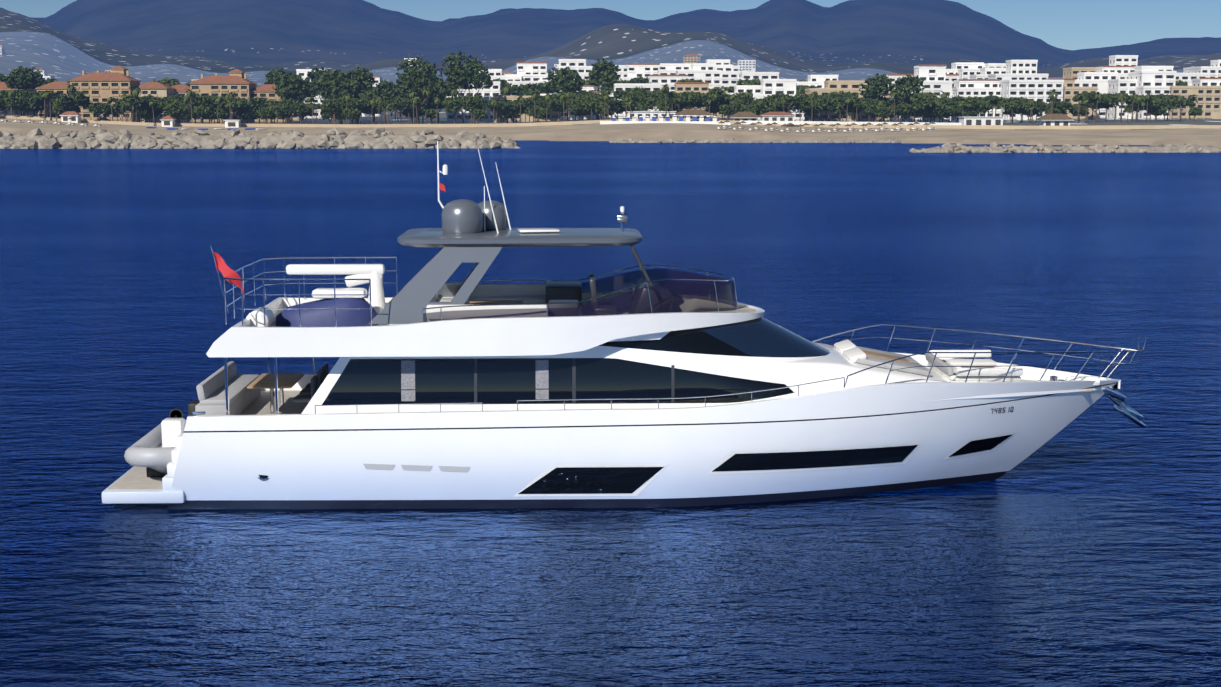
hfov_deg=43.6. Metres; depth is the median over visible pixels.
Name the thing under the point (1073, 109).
broadleaf tree
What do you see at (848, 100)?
palm tree
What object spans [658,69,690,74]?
white building
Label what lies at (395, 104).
palm tree
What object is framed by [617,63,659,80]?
white building
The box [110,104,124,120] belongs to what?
broadleaf tree
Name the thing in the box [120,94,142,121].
broadleaf tree
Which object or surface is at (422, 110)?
broadleaf tree
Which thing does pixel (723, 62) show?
white building
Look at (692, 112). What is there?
pavilion
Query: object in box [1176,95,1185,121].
palm tree
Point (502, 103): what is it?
pine tree
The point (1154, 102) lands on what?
broadleaf tree
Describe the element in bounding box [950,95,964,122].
pine tree
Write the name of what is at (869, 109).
broadleaf tree
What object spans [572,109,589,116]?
broadleaf tree
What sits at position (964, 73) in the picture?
white building
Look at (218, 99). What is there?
palm tree
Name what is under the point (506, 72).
building
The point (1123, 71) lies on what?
white building
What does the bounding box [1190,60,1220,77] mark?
white building
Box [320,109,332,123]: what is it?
broadleaf tree
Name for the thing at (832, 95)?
broadleaf tree
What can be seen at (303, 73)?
white building
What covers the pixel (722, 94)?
broadleaf tree
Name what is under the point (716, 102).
broadleaf tree
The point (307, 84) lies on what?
tall pine tree
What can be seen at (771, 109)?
broadleaf tree
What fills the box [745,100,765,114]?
broadleaf tree
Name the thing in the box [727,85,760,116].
white building
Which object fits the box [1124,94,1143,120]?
pine tree
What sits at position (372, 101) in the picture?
palm tree
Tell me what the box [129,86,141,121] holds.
palm tree
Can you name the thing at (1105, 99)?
pine tree
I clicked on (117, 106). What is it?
broadleaf tree
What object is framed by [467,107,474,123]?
palm tree
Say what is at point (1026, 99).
pine tree
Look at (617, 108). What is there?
broadleaf tree
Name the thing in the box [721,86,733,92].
broadleaf tree
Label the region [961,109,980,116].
broadleaf tree
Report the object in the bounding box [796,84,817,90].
pine tree
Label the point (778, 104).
broadleaf tree
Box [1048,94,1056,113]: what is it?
palm tree
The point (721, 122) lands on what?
beach umbrellas
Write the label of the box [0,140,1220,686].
sea water
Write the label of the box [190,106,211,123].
broadleaf tree
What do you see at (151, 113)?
broadleaf tree
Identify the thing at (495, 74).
white building
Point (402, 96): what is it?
pine tree
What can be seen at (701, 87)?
building
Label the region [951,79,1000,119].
white building
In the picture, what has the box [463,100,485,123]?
broadleaf tree
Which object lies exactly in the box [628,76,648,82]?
pine tree
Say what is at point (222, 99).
pine tree
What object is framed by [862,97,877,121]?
broadleaf tree
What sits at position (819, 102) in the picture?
broadleaf tree
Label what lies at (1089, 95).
pine tree
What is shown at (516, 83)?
white building
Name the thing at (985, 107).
broadleaf tree
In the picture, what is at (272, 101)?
pine tree
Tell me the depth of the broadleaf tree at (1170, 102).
599.87 m
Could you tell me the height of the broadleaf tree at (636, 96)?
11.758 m
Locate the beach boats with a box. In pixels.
[146,127,266,129]
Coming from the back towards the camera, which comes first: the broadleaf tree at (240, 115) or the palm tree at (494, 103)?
the broadleaf tree at (240, 115)
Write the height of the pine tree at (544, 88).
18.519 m
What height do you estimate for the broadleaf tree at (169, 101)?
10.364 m
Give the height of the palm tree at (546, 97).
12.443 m
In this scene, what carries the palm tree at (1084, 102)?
on the terrain
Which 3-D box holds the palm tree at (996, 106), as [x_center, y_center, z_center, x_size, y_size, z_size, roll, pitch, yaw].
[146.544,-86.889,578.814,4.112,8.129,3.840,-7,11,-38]
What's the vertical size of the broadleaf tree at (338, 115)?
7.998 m
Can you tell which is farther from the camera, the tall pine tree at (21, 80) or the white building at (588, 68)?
the white building at (588, 68)
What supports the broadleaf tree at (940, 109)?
on the terrain
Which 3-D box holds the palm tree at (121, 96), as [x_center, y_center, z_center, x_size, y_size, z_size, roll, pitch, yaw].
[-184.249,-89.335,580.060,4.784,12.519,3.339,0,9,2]
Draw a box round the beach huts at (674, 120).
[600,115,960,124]
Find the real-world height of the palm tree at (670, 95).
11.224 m
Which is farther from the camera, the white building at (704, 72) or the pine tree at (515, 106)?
the white building at (704, 72)
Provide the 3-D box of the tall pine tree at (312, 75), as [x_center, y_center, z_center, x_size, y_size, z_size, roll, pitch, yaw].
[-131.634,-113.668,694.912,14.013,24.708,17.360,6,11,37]
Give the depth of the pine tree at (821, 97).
626.19 m
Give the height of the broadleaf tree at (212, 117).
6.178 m
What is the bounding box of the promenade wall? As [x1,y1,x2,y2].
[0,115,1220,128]
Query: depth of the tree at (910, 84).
609.18 m
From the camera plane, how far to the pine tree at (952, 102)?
607.02 m
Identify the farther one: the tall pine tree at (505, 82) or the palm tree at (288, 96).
the tall pine tree at (505, 82)
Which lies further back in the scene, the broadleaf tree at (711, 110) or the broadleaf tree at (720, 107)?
the broadleaf tree at (711, 110)
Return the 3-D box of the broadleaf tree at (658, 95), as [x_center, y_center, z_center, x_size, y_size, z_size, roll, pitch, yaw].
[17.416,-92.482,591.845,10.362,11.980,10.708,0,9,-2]
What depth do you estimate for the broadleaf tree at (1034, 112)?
608.97 m
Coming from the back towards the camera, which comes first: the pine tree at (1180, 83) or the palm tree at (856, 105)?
the pine tree at (1180, 83)
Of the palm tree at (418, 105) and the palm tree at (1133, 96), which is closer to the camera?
the palm tree at (418, 105)
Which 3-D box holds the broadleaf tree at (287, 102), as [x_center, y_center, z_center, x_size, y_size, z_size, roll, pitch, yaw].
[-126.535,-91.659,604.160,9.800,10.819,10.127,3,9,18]
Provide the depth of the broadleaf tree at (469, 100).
602.18 m
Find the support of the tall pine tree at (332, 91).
on the terrain
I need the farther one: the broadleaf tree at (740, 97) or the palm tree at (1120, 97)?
the broadleaf tree at (740, 97)
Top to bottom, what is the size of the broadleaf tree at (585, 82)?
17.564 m
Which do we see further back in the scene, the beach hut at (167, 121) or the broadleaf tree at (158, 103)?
the broadleaf tree at (158, 103)
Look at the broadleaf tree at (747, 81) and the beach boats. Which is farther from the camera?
the broadleaf tree at (747, 81)
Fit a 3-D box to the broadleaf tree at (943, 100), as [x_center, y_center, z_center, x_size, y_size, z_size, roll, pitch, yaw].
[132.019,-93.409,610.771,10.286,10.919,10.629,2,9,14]
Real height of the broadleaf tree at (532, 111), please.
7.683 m
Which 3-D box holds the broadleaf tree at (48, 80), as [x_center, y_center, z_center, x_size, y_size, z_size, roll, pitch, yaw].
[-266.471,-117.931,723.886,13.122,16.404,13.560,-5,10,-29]
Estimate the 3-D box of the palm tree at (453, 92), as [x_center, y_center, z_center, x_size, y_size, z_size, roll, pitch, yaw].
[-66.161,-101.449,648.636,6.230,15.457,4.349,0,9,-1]
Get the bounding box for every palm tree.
[8,90,15,115]
[40,91,48,119]
[46,90,53,120]
[65,83,78,110]
[107,96,115,120]
[119,92,130,121]
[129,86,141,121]
[149,100,156,125]
[170,98,178,103]
[181,95,191,122]
[184,88,195,122]
[190,101,199,122]
[198,94,206,123]
[213,96,221,123]
[225,91,235,119]
[227,101,236,119]
[267,103,275,123]
[272,106,280,123]
[284,94,293,123]
[307,95,316,123]
[343,92,350,123]
[368,97,375,106]
[375,97,383,123]
[383,104,392,123]
[393,101,398,123]
[406,89,417,123]
[411,97,420,123]
[414,103,422,123]
[422,87,431,123]
[432,97,441,123]
[449,86,458,121]
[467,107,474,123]
[490,100,498,123]
[496,107,503,122]
[500,84,512,95]
[515,94,524,122]
[524,99,533,122]
[529,91,538,122]
[543,92,551,121]
[557,92,569,121]
[565,90,574,120]
[588,100,597,119]
[601,93,609,119]
[603,87,612,119]
[625,99,633,118]
[660,84,668,115]
[668,91,675,110]
[705,97,715,112]
[711,91,718,115]
[728,93,736,113]
[744,90,752,104]
[781,98,787,111]
[785,96,792,112]
[807,90,817,120]
[834,104,843,121]
[842,97,852,121]
[853,103,860,121]
[876,101,884,121]
[890,89,898,121]
[939,91,948,122]
[992,104,1001,116]
[999,102,1009,116]
[1007,102,1014,122]
[1026,100,1035,122]
[1027,105,1035,123]
[1048,89,1057,113]
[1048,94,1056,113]
[1049,99,1057,112]
[1073,93,1082,122]
[1082,98,1088,122]
[1093,92,1101,122]
[1116,94,1126,121]
[1125,104,1131,122]
[1130,92,1137,121]
[1136,94,1143,121]
[1144,92,1153,122]
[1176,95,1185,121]
[1187,94,1196,118]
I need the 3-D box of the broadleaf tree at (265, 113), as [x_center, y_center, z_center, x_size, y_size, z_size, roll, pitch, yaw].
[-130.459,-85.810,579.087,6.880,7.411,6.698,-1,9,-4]
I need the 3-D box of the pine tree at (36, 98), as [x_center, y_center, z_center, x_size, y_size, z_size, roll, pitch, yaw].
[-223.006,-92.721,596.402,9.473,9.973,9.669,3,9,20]
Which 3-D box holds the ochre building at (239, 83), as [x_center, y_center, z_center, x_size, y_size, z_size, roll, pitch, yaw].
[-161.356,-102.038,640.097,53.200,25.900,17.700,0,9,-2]
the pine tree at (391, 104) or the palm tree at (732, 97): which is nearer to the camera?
the palm tree at (732, 97)
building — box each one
[0,44,4,54]
[0,82,36,113]
[34,68,54,79]
[35,66,174,122]
[171,69,291,122]
[296,69,330,118]
[360,76,382,116]
[446,81,500,121]
[479,69,521,81]
[494,96,558,122]
[502,62,546,75]
[502,71,512,74]
[505,74,545,80]
[507,81,561,95]
[540,85,597,119]
[546,59,600,89]
[568,91,613,119]
[586,66,592,72]
[609,65,626,76]
[614,83,670,117]
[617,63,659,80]
[649,75,687,90]
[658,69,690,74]
[660,63,691,68]
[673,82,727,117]
[676,63,721,88]
[683,54,700,62]
[690,65,746,85]
[706,59,739,70]
[720,72,778,89]
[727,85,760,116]
[737,60,755,71]
[753,79,803,120]
[796,75,837,87]
[805,80,889,121]
[884,74,958,88]
[891,95,897,120]
[899,65,952,120]
[946,69,957,73]
[951,62,983,79]
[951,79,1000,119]
[958,68,979,78]
[969,68,1005,78]
[985,63,1005,66]
[988,60,1048,86]
[1000,80,1063,119]
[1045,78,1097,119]
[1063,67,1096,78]
[1074,72,1117,117]
[1097,66,1134,78]
[1106,72,1136,118]
[1109,55,1137,65]
[1128,66,1207,85]
[1134,71,1176,118]
[1168,86,1220,118]
[1183,67,1189,72]
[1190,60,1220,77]
[1192,78,1220,85]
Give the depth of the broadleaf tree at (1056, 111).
597.30 m
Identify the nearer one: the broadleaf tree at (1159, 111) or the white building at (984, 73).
the broadleaf tree at (1159, 111)
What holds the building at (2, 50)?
on the terrain
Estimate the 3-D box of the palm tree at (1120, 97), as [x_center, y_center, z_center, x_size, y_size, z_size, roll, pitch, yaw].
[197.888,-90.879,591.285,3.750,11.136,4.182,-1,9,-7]
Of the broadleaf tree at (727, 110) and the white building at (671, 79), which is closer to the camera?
the broadleaf tree at (727, 110)
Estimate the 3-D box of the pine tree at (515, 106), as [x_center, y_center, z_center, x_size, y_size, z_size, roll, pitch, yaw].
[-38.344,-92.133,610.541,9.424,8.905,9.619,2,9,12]
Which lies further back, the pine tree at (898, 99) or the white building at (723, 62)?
the white building at (723, 62)
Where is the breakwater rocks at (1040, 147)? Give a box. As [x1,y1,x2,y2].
[909,142,1220,152]
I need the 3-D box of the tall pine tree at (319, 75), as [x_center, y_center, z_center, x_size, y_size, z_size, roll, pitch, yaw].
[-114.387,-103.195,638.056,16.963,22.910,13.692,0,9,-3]
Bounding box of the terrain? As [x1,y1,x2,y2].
[0,0,1220,145]
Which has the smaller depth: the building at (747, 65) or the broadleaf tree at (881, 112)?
the broadleaf tree at (881, 112)
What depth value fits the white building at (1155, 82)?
647.73 m
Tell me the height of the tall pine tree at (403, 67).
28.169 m
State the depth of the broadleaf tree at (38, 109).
603.74 m
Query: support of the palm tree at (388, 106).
on the terrain
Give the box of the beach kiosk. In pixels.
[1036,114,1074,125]
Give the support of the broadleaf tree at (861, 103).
on the terrain
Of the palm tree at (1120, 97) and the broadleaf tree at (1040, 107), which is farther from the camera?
the broadleaf tree at (1040, 107)
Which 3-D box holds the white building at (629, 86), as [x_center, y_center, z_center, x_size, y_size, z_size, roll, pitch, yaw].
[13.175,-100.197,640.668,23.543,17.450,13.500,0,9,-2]
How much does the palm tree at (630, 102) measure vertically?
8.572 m
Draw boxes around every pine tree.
[0,73,7,81]
[4,65,43,115]
[17,89,33,115]
[27,94,54,116]
[34,90,61,116]
[138,94,161,122]
[150,96,179,116]
[171,94,183,122]
[189,94,214,102]
[211,95,228,123]
[264,67,285,83]
[265,99,278,123]
[272,71,310,123]
[276,99,300,123]
[293,82,315,121]
[300,78,315,120]
[305,67,329,119]
[305,103,321,121]
[315,69,346,123]
[316,69,344,122]
[319,77,354,120]
[344,66,375,120]
[345,98,369,123]
[353,93,370,123]
[372,79,398,121]
[380,103,402,123]
[386,96,409,123]
[393,89,409,119]
[395,78,433,121]
[396,56,443,122]
[397,99,423,123]
[402,59,444,123]
[417,82,445,119]
[418,96,440,123]
[423,104,440,118]
[426,102,443,122]
[440,51,485,122]
[452,58,492,123]
[484,99,506,121]
[495,78,512,95]
[501,84,525,95]
[506,101,517,122]
[507,102,523,122]
[516,101,528,122]
[520,90,553,95]
[524,81,557,92]
[539,82,563,93]
[544,66,586,112]
[548,93,570,101]
[584,90,601,119]
[586,58,620,89]
[603,98,623,118]
[613,90,638,100]
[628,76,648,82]
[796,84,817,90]
[813,94,826,118]
[820,92,831,120]
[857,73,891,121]
[861,95,888,121]
[864,99,889,121]
[870,99,891,121]
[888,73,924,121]
[892,96,910,121]
[941,99,958,122]
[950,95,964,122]
[982,94,1002,116]
[1020,97,1036,121]
[1046,100,1071,111]
[1072,91,1102,120]
[1086,103,1098,119]
[1088,93,1116,121]
[1107,92,1129,119]
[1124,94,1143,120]
[1153,93,1176,120]
[1175,78,1187,85]
[1181,99,1195,117]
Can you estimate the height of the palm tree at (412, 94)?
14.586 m
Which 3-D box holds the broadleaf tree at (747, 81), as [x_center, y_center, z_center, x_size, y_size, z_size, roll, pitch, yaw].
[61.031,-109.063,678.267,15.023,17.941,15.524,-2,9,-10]
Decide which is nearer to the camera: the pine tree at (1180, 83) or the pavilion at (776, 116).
the pavilion at (776, 116)
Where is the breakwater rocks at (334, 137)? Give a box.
[0,127,519,148]
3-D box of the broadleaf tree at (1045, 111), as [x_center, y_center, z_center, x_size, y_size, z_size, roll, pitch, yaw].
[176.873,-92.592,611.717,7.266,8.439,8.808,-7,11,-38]
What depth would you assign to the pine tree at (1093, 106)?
632.30 m
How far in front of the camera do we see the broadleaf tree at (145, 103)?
581.53 m
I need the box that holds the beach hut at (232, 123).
[223,120,240,127]
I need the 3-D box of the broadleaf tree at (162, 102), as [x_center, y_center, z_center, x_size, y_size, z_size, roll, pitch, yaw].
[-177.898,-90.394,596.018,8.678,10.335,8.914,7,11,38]
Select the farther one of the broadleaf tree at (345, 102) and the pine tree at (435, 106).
the pine tree at (435, 106)
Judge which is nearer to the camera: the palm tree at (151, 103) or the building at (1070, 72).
the palm tree at (151, 103)
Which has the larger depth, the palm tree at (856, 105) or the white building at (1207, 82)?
the white building at (1207, 82)
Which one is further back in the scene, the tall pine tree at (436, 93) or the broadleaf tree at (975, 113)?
the tall pine tree at (436, 93)
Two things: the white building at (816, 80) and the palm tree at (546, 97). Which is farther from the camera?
the white building at (816, 80)
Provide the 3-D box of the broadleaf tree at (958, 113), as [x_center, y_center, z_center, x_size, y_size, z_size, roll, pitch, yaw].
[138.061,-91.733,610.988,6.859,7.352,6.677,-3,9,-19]
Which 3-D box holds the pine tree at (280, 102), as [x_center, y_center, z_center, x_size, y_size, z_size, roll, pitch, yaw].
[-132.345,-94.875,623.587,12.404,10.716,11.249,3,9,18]
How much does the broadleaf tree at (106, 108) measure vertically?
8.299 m
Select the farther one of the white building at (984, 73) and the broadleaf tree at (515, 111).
the white building at (984, 73)
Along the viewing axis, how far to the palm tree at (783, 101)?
587.76 m
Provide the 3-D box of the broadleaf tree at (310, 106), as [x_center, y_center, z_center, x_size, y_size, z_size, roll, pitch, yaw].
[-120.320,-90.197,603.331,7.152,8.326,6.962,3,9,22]
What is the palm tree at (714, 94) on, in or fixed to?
on the terrain
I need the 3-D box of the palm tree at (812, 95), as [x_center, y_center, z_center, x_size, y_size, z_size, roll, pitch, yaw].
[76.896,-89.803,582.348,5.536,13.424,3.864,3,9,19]
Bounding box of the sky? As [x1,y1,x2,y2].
[0,0,1220,49]
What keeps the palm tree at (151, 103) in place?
on the terrain
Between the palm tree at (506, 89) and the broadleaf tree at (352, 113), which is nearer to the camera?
the broadleaf tree at (352, 113)
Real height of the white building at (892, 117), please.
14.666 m
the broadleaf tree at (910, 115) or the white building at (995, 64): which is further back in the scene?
the white building at (995, 64)
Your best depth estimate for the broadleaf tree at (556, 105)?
587.01 m
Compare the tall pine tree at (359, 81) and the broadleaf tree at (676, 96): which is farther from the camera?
the tall pine tree at (359, 81)
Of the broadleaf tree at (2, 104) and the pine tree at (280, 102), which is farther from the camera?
the pine tree at (280, 102)
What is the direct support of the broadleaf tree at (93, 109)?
on the terrain
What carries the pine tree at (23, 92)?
on the terrain
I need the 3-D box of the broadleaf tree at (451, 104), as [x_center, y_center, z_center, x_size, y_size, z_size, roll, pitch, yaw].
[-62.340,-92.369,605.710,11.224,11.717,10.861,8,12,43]
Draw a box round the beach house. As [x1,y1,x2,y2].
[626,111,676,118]
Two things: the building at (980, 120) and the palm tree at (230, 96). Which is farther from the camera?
the palm tree at (230, 96)
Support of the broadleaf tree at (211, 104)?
on the terrain
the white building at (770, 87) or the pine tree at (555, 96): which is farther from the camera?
the white building at (770, 87)
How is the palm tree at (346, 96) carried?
on the terrain
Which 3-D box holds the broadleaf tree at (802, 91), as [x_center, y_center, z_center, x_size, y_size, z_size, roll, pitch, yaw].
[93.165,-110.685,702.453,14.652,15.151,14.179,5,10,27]
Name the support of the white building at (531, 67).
on the terrain
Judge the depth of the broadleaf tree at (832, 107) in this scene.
596.69 m
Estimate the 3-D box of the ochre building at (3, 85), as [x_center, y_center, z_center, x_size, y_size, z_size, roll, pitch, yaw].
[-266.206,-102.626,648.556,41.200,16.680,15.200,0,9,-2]
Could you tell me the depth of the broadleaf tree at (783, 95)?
611.36 m
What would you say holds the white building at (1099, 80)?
on the terrain
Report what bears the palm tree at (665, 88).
on the terrain
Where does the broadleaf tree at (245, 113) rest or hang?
on the terrain
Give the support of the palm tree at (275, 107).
on the terrain
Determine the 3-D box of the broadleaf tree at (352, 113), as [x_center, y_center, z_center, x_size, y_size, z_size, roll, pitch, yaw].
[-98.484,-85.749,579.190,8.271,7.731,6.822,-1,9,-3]
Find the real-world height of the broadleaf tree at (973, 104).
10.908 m
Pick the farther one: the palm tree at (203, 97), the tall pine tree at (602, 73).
the tall pine tree at (602, 73)
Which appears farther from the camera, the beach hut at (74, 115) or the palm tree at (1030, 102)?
the palm tree at (1030, 102)
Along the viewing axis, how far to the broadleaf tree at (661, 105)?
580.00 m
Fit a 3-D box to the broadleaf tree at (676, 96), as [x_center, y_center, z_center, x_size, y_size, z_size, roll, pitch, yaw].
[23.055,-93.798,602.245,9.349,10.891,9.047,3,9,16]
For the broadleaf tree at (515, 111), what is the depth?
609.07 m
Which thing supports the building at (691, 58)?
on the terrain
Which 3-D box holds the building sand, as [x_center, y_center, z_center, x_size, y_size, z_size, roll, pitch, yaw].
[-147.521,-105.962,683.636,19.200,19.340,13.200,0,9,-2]
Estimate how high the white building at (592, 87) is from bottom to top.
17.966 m
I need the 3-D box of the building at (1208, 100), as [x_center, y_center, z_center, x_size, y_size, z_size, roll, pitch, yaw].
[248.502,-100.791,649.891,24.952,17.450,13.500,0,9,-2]
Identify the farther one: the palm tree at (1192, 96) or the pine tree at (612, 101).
the palm tree at (1192, 96)
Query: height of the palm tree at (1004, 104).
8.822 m
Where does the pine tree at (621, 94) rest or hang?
on the terrain
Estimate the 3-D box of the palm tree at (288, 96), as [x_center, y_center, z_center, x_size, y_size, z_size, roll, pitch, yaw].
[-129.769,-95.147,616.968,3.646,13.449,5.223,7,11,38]
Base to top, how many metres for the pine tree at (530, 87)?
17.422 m
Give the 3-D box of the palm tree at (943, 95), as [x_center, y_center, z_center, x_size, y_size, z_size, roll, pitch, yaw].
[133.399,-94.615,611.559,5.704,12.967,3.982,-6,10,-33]
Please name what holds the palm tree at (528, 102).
on the terrain
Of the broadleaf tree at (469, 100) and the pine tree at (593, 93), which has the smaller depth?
the broadleaf tree at (469, 100)
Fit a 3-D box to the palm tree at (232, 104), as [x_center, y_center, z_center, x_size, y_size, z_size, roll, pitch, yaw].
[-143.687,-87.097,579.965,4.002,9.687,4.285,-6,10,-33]
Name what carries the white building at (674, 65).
on the terrain
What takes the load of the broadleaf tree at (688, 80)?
on the terrain
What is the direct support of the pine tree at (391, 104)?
on the terrain
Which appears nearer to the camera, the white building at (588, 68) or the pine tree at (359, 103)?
the pine tree at (359, 103)
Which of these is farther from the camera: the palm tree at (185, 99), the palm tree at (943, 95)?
the palm tree at (943, 95)
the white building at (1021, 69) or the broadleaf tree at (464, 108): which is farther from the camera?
the white building at (1021, 69)
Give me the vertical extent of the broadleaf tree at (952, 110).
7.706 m
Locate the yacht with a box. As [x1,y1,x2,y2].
[101,141,1146,508]
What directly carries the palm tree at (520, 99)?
on the terrain
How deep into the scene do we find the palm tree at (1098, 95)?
584.16 m
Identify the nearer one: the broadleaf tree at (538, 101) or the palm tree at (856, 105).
the palm tree at (856, 105)
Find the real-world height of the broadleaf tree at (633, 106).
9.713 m
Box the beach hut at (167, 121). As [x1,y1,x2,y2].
[160,116,176,126]
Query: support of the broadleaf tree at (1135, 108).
on the terrain
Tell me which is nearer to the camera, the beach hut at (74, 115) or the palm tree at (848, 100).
the beach hut at (74, 115)
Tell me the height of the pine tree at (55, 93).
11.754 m
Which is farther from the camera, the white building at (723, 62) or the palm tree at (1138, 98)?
the white building at (723, 62)
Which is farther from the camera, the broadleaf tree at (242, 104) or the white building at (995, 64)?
the white building at (995, 64)
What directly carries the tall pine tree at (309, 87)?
on the terrain
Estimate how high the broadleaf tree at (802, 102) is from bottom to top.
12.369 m
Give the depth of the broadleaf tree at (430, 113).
608.07 m
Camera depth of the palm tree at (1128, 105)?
580.68 m
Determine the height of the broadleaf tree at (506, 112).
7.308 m
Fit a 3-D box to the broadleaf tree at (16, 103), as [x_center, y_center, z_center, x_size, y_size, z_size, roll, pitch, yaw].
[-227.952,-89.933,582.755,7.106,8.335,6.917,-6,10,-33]
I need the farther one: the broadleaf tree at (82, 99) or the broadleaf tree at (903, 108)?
the broadleaf tree at (82, 99)
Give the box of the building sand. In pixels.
[292,98,303,120]
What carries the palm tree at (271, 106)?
on the terrain
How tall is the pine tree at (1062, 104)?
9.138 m
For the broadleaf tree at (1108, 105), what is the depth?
613.65 m
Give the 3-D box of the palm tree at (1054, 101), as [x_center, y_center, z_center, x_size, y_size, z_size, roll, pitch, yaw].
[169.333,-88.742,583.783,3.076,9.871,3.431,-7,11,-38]
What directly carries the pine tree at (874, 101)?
on the terrain
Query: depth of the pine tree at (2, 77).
689.37 m
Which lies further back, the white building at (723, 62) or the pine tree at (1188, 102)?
the white building at (723, 62)
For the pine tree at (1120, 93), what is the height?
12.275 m
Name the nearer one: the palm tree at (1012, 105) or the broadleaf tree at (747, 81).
the palm tree at (1012, 105)
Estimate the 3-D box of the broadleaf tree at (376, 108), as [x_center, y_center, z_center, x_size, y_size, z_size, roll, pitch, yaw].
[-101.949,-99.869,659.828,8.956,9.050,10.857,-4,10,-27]
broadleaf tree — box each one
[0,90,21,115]
[0,97,7,114]
[4,97,22,112]
[15,96,36,115]
[35,103,46,116]
[38,78,57,85]
[51,93,78,112]
[52,104,66,117]
[62,102,80,112]
[68,91,92,107]
[87,102,103,118]
[96,102,115,120]
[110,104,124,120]
[112,99,126,121]
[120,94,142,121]
[131,106,151,121]
[142,99,157,121]
[142,110,152,122]
[144,99,162,122]
[150,99,165,122]
[153,77,179,86]
[153,106,162,122]
[162,103,185,122]
[164,99,185,118]
[174,106,190,122]
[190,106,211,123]
[197,96,220,123]
[204,111,216,123]
[213,108,229,123]
[224,97,249,119]
[235,108,256,123]
[240,107,258,123]
[247,97,270,123]
[256,106,265,123]
[257,108,275,120]
[274,105,291,123]
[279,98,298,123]
[290,102,311,123]
[296,105,314,123]
[320,98,345,114]
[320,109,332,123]
[332,97,355,121]
[335,108,344,123]
[340,108,361,123]
[359,86,389,120]
[366,103,383,121]
[401,107,420,123]
[415,107,424,123]
[423,109,438,123]
[439,80,456,97]
[441,96,466,123]
[460,94,485,123]
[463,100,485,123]
[472,108,486,123]
[496,107,511,122]
[511,107,527,122]
[524,105,541,122]
[525,98,547,121]
[535,108,550,121]
[548,98,569,121]
[569,94,592,107]
[569,100,592,120]
[572,92,591,96]
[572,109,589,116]
[577,79,601,90]
[588,97,595,119]
[592,94,611,119]
[593,102,609,119]
[599,107,615,119]
[610,104,622,118]
[616,79,628,82]
[622,96,636,110]
[624,90,650,110]
[631,86,647,110]
[635,96,656,110]
[646,90,667,110]
[655,99,675,110]
[666,93,679,106]
[675,103,691,108]
[677,78,706,81]
[677,91,704,108]
[699,93,719,111]
[705,104,721,114]
[706,87,727,116]
[715,104,730,119]
[717,105,737,119]
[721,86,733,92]
[725,101,741,110]
[733,97,753,110]
[735,92,754,104]
[736,77,760,84]
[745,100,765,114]
[756,106,768,114]
[763,95,784,106]
[768,102,782,111]
[771,93,791,97]
[773,97,792,111]
[786,93,811,120]
[797,87,821,93]
[801,102,820,120]
[811,98,824,120]
[825,90,847,105]
[826,102,846,120]
[831,91,860,113]
[845,99,865,121]
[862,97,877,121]
[863,103,877,121]
[872,106,893,121]
[890,102,912,121]
[903,114,913,121]
[909,92,935,121]
[910,91,938,121]
[912,108,929,121]
[928,97,949,119]
[928,103,948,122]
[937,108,955,122]
[944,105,956,122]
[953,106,961,122]
[957,96,982,116]
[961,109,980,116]
[977,101,990,116]
[999,97,1024,122]
[1003,108,1022,115]
[1020,101,1030,122]
[1023,106,1038,121]
[1030,100,1046,121]
[1043,103,1062,113]
[1046,107,1060,113]
[1069,103,1088,121]
[1094,93,1120,120]
[1123,102,1141,120]
[1140,96,1163,121]
[1146,106,1166,121]
[1161,95,1185,120]
[1188,107,1202,120]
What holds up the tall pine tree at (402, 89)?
on the terrain
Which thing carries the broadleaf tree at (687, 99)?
on the terrain
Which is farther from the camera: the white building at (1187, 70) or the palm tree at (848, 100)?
the white building at (1187, 70)
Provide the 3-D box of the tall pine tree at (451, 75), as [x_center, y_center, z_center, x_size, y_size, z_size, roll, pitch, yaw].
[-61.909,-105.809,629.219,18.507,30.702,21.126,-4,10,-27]
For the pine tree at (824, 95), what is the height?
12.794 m
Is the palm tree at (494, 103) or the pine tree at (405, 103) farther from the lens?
the pine tree at (405, 103)
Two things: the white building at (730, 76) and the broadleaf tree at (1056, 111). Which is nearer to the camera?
the broadleaf tree at (1056, 111)
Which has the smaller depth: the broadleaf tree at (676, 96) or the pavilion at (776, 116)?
the pavilion at (776, 116)
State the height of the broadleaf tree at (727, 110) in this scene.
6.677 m
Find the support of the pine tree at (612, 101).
on the terrain
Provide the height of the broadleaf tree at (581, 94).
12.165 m
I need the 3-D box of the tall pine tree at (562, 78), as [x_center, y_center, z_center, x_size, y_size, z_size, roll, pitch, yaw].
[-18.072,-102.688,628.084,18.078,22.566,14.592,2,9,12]
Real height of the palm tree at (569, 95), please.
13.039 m
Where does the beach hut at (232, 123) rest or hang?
on the terrain
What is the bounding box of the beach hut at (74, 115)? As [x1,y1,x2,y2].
[59,111,81,122]

